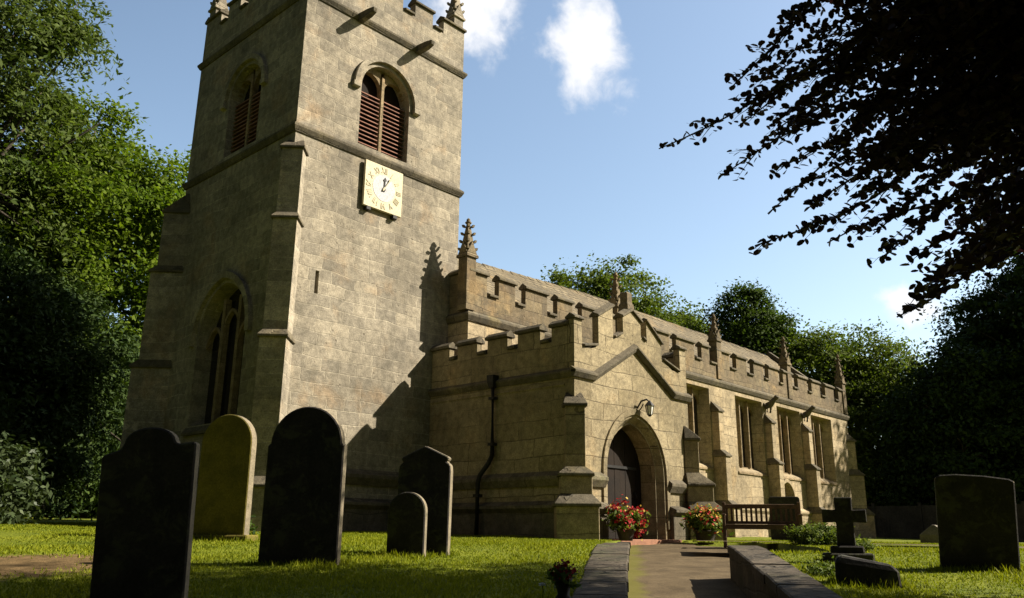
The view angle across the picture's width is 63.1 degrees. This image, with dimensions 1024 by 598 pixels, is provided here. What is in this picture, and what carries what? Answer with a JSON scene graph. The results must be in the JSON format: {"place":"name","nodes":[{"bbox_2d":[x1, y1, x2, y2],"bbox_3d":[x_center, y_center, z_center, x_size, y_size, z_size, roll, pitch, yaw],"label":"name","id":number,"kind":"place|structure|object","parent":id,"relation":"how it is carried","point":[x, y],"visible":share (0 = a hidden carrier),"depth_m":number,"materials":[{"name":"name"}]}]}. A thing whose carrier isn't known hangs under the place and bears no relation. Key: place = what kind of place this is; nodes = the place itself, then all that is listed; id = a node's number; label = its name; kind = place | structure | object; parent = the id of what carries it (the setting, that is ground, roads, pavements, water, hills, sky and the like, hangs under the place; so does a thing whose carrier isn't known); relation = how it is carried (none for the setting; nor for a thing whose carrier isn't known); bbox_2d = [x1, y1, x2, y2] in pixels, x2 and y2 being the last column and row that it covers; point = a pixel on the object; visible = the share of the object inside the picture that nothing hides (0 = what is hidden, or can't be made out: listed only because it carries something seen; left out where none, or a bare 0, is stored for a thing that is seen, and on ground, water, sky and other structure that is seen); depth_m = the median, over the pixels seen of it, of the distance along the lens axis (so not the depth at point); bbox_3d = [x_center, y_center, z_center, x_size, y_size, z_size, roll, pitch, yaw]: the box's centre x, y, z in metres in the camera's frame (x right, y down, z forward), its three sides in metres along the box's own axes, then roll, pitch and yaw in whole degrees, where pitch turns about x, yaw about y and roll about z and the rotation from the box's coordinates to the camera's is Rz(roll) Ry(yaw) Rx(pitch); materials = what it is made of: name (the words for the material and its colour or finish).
{"place":"outdoors","nodes":[
{"label":"outdoors","id":0,"kind":"place"},
{"bbox_2d":[0,0,1022,437],"label":"sky","id":1,"kind":"structure","parent":0,"point":[568,106],"materials":[{"name":"blue"}]},
{"bbox_2d":[0,516,1023,597],"bbox_3d":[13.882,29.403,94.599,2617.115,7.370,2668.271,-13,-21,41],"label":"ground","id":2,"kind":"structure","parent":0,"point":[26,563],"depth_m":8.85,"materials":[{"name":"green plant"}]},
{"bbox_2d":[0,222,44,446],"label":"yew tree","id":3,"kind":"object","parent":2,"relation":"on","point":[2,238],"visible":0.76,"depth_m":26.98,"materials":[{"name":"green plant"}]},
{"bbox_2d":[0,431,70,524],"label":"laurel shrub","id":4,"kind":"object","parent":2,"relation":"on","point":[16,489],"visible":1,"depth_m":18.11,"materials":[{"name":"green plant"}]},
{"bbox_2d":[0,240,141,520],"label":"yew tree","id":5,"kind":"object","parent":2,"relation":"on","point":[61,367],"visible":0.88,"depth_m":27.82,"materials":[{"name":"green plant"}]},
{"bbox_2d":[0,0,159,358],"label":"tall tree","id":6,"kind":"object","parent":2,"relation":"on","point":[49,40],"visible":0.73,"depth_m":32.97,"materials":[{"name":"green plant"}]},
{"bbox_2d":[23,315,142,518],"bbox_3d":[-17.808,5.084,35.618,9.802,9.614,10.724,-13,-21,41],"label":"holly tree","id":7,"kind":"object","parent":2,"relation":"on","point":[94,497],"visible":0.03,"depth_m":34.20,"materials":[{"name":"green plant"}]},
{"bbox_2d":[0,72,191,517],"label":"broadleaf tree","id":8,"kind":"object","parent":2,"relation":"on","point":[145,200],"visible":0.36,"depth_m":34.23,"materials":[{"name":"green plant"}]},
{"bbox_2d":[89,427,199,597],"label":"headstone","id":9,"kind":"object","parent":2,"relation":"on","point":[145,515],"visible":1,"depth_m":6.59,"materials":[{"name":"stone"}]},
{"bbox_2d":[193,414,257,540],"bbox_3d":[-4.461,2.940,12.957,1.120,2.280,0.340,-4,-16,15],"label":"headstone","id":10,"kind":"object","parent":2,"relation":"on","point":[226,479],"visible":0.73,"depth_m":12.91,"materials":[{"name":"stone"}]},
{"bbox_2d":[249,514,258,534],"bbox_3d":[-4.397,3.688,13.330,0.696,0.482,0.837,1,-16,-2],"label":"shrub","id":11,"kind":"object","parent":2,"relation":"on","point":[253,529],"visible":0.02,"depth_m":13.43,"materials":[{"name":"green plant"}]},
{"bbox_2d":[258,407,346,564],"bbox_3d":[-2.333,2.257,9.328,0.920,2.100,0.120,-2,-16,10],"label":"headstone","id":12,"kind":"object","parent":2,"relation":"on","point":[303,506],"visible":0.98,"depth_m":9.30,"materials":[{"name":"stone"}]},
{"bbox_2d":[386,492,427,556],"bbox_3d":[-1.313,2.984,10.392,0.500,1.130,0.100,-4,-17,15],"label":"headstone","id":13,"kind":"object","parent":2,"relation":"on","point":[407,521],"visible":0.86,"depth_m":10.39,"materials":[{"name":"stone"}]},
{"bbox_2d":[398,446,452,554],"bbox_3d":[-1.147,2.789,10.867,0.730,1.714,0.120,-4,-17,15],"label":"headstone","id":14,"kind":"object","parent":2,"relation":"on","point":[426,473],"visible":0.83,"depth_m":10.88,"materials":[{"name":"stone"}]},
{"bbox_2d":[120,0,875,544],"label":"church","id":15,"kind":"structure","parent":2,"relation":"on","point":[308,256],"depth_m":23.30,"materials":[{"name":"stone"}]},
{"bbox_2d":[181,271,252,435],"bbox_3d":[-7.734,1.422,22.519,3.210,4.400,0.650,-13,-21,41],"label":"west window","id":16,"kind":"structure","parent":15,"relation":"in","point":[236,316],"depth_m":22.73,"materials":[{"name":"stone"}]},
{"bbox_2d":[219,53,267,151],"bbox_3d":[-7.740,-5.728,24.584,2.500,3.017,0.620,-13,-21,41],"label":"belfry window","id":17,"kind":"structure","parent":15,"relation":"in","point":[249,109],"depth_m":24.75,"materials":[{"name":"wood"}]},
{"bbox_2d":[352,56,420,159],"bbox_3d":[-3.860,-5.651,24.696,0.620,3.017,2.500,-13,-21,41],"label":"belfry window","id":18,"kind":"structure","parent":15,"relation":"in","point":[380,110],"depth_m":24.83,"materials":[{"name":"wood"}]},
{"bbox_2d":[607,429,641,538],"bbox_3d":[2.775,4.815,22.013,0.222,2.923,2.215,-13,-21,41],"label":"porch door","id":19,"kind":"structure","parent":15,"relation":"in","point":[623,468],"depth_m":22.30,"materials":[{"name":"brown wood"}]},
{"bbox_2d":[602,409,681,544],"bbox_3d":[3.048,4.703,21.785,1.280,3.630,3.020,-13,-21,41],"label":"porch doorway","id":20,"kind":"structure","parent":15,"relation":"in","point":[621,417],"depth_m":21.67,"materials":[{"name":"stone"}]},
{"bbox_2d":[637,399,653,416],"bbox_3d":[3.549,2.886,22.136,0.482,0.479,0.237,-3,-16,12],"label":"wall lantern","id":21,"kind":"object","parent":15,"relation":"attached to","point":[649,406],"depth_m":22.06,"materials":[{"name":"paint"}]},
{"bbox_2d":[686,387,714,469],"bbox_3d":[6.997,5.041,32.868,0.590,3.240,2.630,-13,-21,41],"label":"aisle window","id":22,"kind":"structure","parent":15,"relation":"in","point":[692,406],"depth_m":33.50,"materials":[{"name":"stone"}]},
{"bbox_2d":[735,399,768,476],"bbox_3d":[10.137,6.002,36.147,0.590,3.240,2.630,-13,-21,41],"label":"aisle window","id":23,"kind":"structure","parent":15,"relation":"in","point":[743,409],"depth_m":36.34,"materials":[{"name":"stone"}]},
{"bbox_2d":[784,479,795,496],"bbox_3d":[12.250,9.443,37.467,0.490,2.620,1.610,-13,-21,41],"label":"priest door","id":24,"kind":"structure","parent":15,"relation":"in","point":[785,480],"depth_m":37.91,"materials":[{"name":"beige stone"}]},
{"bbox_2d":[777,410,806,481],"bbox_3d":[12.795,6.816,38.925,0.590,3.240,2.630,-13,-21,41],"label":"aisle window","id":25,"kind":"structure","parent":15,"relation":"in","point":[783,418],"depth_m":39.18,"materials":[{"name":"stone"}]},
{"bbox_2d":[811,418,837,485],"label":"aisle window","id":26,"kind":"structure","parent":15,"relation":"in","point":[816,425],"depth_m":41.84,"materials":[{"name":"stone"}]},
{"bbox_2d":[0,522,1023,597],"bbox_3d":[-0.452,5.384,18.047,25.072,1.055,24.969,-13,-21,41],"label":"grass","id":27,"kind":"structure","parent":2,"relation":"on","point":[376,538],"depth_m":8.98,"materials":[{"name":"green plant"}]},
{"bbox_2d":[544,559,581,597],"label":"grave vase","id":28,"kind":"object","parent":2,"relation":"on","point":[562,578],"visible":1,"depth_m":7.17,"materials":[{"name":"paint"}]},
{"bbox_2d":[572,542,630,597],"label":"retaining wall","id":29,"kind":"structure","parent":2,"relation":"on","point":[606,571],"depth_m":8.73,"materials":[{"name":"stone"}]},
{"bbox_2d":[540,250,711,334],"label":"broadleaf tree","id":30,"kind":"object","parent":2,"relation":"on","point":[598,286],"visible":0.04,"depth_m":62.49,"materials":[{"name":"green plant"}]},
{"bbox_2d":[601,494,651,540],"bbox_3d":[2.634,5.232,19.964,1.191,1.091,1.144,-13,-21,41],"label":"flower pot","id":31,"kind":"object","parent":2,"relation":"on","point":[626,522],"visible":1,"depth_m":19.77,"materials":[{"name":"red plant"}]},
{"bbox_2d":[661,297,725,336],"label":"broadleaf tree","id":32,"kind":"object","parent":2,"relation":"on","point":[693,320],"visible":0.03,"depth_m":65.67,"materials":[{"name":"green plant"}]},
{"bbox_2d":[679,503,734,543],"bbox_3d":[5.054,5.825,21.638,1.321,1.038,1.297,-13,-21,41],"label":"flower pot","id":33,"kind":"object","parent":2,"relation":"on","point":[704,524],"visible":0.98,"depth_m":21.42,"materials":[{"name":"red plant"}]},
{"bbox_2d":[687,276,805,373],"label":"broadleaf tree","id":34,"kind":"object","parent":2,"relation":"on","point":[746,330],"visible":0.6,"depth_m":61.91,"materials":[{"name":"green plant"}]},
{"bbox_2d":[768,497,799,539],"bbox_3d":[8.097,6.633,24.649,0.880,1.530,0.160,-5,-17,18],"label":"headstone","id":35,"kind":"object","parent":2,"relation":"on","point":[776,534],"visible":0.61,"depth_m":24.65,"materials":[{"name":"stone"}]},
{"bbox_2d":[727,545,841,597],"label":"retaining wall","id":36,"kind":"structure","parent":2,"relation":"on","point":[758,572],"depth_m":9.22,"materials":[{"name":"stone"}]},
{"bbox_2d":[795,555,834,576],"bbox_3d":[3.451,2.984,9.220,0.633,0.292,0.806,-3,-16,13],"label":"shrub","id":37,"kind":"object","parent":2,"relation":"on","point":[823,568],"visible":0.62,"depth_m":9.04,"materials":[{"name":"green plant"}]},
{"bbox_2d":[780,520,856,545],"bbox_3d":[5.454,4.161,14.675,1.219,0.525,1.087,2,-16,-4],"label":"shrub","id":38,"kind":"object","parent":2,"relation":"on","point":[809,534],"visible":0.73,"depth_m":14.57,"materials":[{"name":"green plant"}]},
{"bbox_2d":[659,0,1023,318],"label":"copper beech","id":39,"kind":"object","parent":2,"relation":"on","point":[973,114],"visible":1,"depth_m":8.19,"materials":[{"name":"brown plant"}]},
{"bbox_2d":[752,316,941,505],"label":"broadleaf tree","id":40,"kind":"object","parent":2,"relation":"on","point":[863,375],"visible":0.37,"depth_m":58.88,"materials":[{"name":"green plant"}]},
{"bbox_2d":[822,497,874,562],"bbox_3d":[4.247,3.041,10.595,0.598,1.012,0.458,-5,-17,18],"label":"stone cross","id":41,"kind":"object","parent":2,"relation":"on","point":[844,516],"visible":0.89,"depth_m":10.56,"materials":[{"name":"grey stone"}]},
{"bbox_2d":[855,533,880,550],"bbox_3d":[4.956,3.518,11.902,0.672,0.366,0.629,10,-18,-30],"label":"shrub","id":42,"kind":"object","parent":2,"relation":"on","point":[868,545],"visible":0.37,"depth_m":11.83,"materials":[{"name":"green plant"}]},
{"bbox_2d":[835,554,901,587],"bbox_3d":[3.559,2.834,8.315,0.618,0.535,0.319,-5,-17,19],"label":"gravestone","id":43,"kind":"object","parent":2,"relation":"on","point":[848,569],"visible":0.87,"depth_m":8.22,"materials":[{"name":"grey stone"}]},
{"bbox_2d":[920,525,938,542],"bbox_3d":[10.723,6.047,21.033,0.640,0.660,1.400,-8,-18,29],"label":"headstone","id":44,"kind":"object","parent":2,"relation":"on","point":[929,534],"visible":0.38,"depth_m":20.54,"materials":[{"name":"stone"}]},
{"bbox_2d":[857,336,1023,520],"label":"evergreen tree","id":45,"kind":"object","parent":2,"relation":"on","point":[941,422],"visible":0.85,"depth_m":49.23,"materials":[{"name":"green plant"}]},
{"bbox_2d":[867,501,1023,541],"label":"boundary fence","id":46,"kind":"object","parent":2,"relation":"on","point":[910,522],"visible":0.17,"depth_m":47.79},
{"bbox_2d":[912,227,1023,475],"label":"evergreen tree","id":47,"kind":"object","parent":2,"relation":"on","point":[979,330],"visible":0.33,"depth_m":54.88,"materials":[{"name":"green plant"}]},
{"bbox_2d":[934,474,1020,570],"bbox_3d":[5.396,2.776,9.667,0.825,1.440,0.140,-3,-16,25],"label":"headstone","id":48,"kind":"object","parent":2,"relation":"on","point":[977,523],"visible":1,"depth_m":9.65,"materials":[{"name":"stone"}]},
{"bbox_2d":[972,239,1023,465],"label":"evergreen tree","id":49,"kind":"object","parent":2,"relation":"on","point":[1010,302],"visible":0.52,"depth_m":51.69,"materials":[{"name":"green plant"}]},
{"bbox_2d":[628,543,747,597],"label":"path","id":50,"kind":"structure","parent":0,"point":[676,570],"depth_m":12.99,"materials":[{"name":"beige stone"}]},
{"bbox_2d":[721,502,802,547],"bbox_3d":[5.833,5.266,19.438,1.800,1.050,0.580,-4,-16,15],"label":"garden bench","id":51,"kind":"object","parent":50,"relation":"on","point":[746,524],"visible":0.88,"depth_m":19.62,"materials":[{"name":"brown wood"}]},
{"bbox_2d":[696,540,1023,547],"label":"side path","id":52,"kind":"structure","parent":0,"point":[871,543],"depth_m":15.09,"materials":[{"name":"grey stone"}]}
]}

